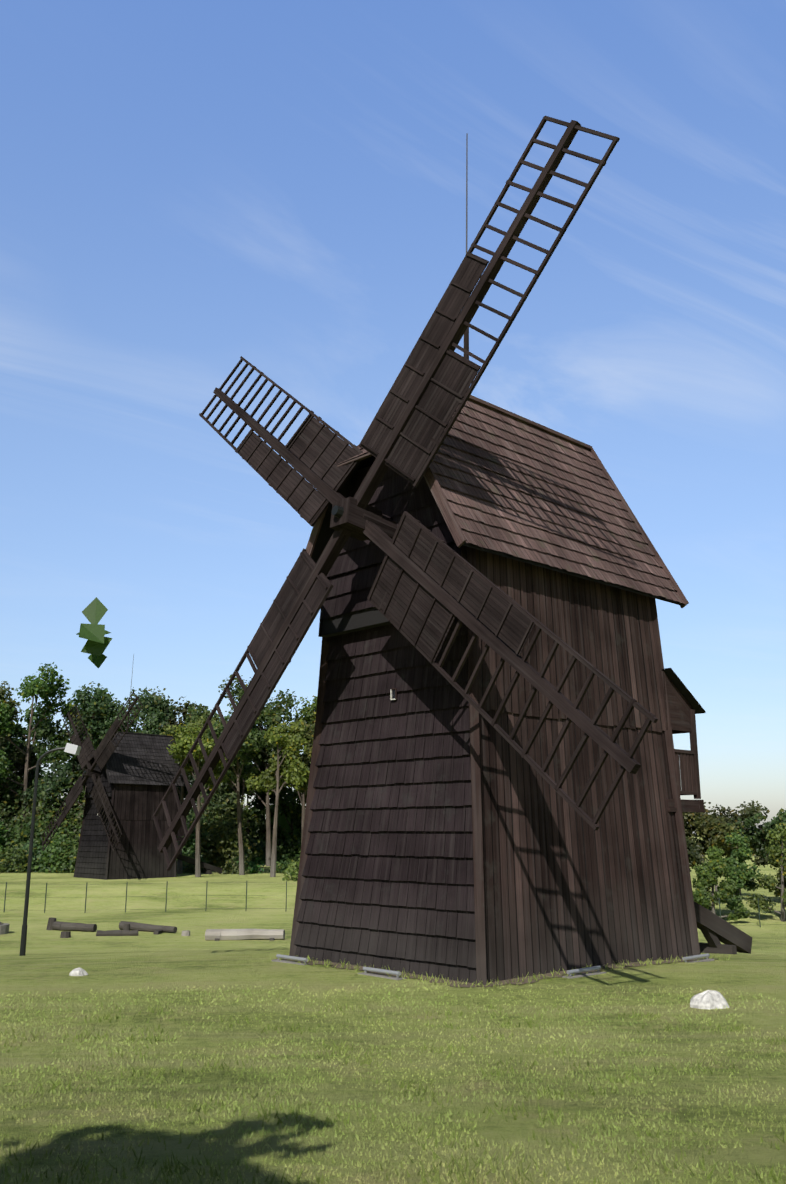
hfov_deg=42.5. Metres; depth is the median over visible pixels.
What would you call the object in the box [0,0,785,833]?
sky
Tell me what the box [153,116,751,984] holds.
windmill
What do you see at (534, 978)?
stone foundation
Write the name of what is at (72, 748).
lamp post
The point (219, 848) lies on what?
tree
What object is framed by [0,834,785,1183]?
ground
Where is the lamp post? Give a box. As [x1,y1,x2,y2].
[19,743,80,955]
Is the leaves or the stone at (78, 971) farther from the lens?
the stone at (78, 971)
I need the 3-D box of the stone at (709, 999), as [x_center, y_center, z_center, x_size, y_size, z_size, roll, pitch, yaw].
[4.467,5.773,14.294,0.549,0.283,0.408,0,-13,-2]
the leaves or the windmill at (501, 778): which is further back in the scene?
the windmill at (501, 778)
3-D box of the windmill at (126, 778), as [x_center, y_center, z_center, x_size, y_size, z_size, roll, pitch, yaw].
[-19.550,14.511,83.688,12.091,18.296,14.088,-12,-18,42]
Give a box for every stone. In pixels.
[69,967,87,975]
[690,990,729,1008]
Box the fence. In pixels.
[4,881,785,926]
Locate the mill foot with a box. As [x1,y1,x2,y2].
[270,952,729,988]
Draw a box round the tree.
[0,662,785,920]
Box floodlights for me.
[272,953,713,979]
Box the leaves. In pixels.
[76,597,111,668]
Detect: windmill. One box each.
[41,656,222,879]
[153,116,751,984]
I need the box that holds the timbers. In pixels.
[0,917,284,940]
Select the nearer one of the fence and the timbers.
the timbers

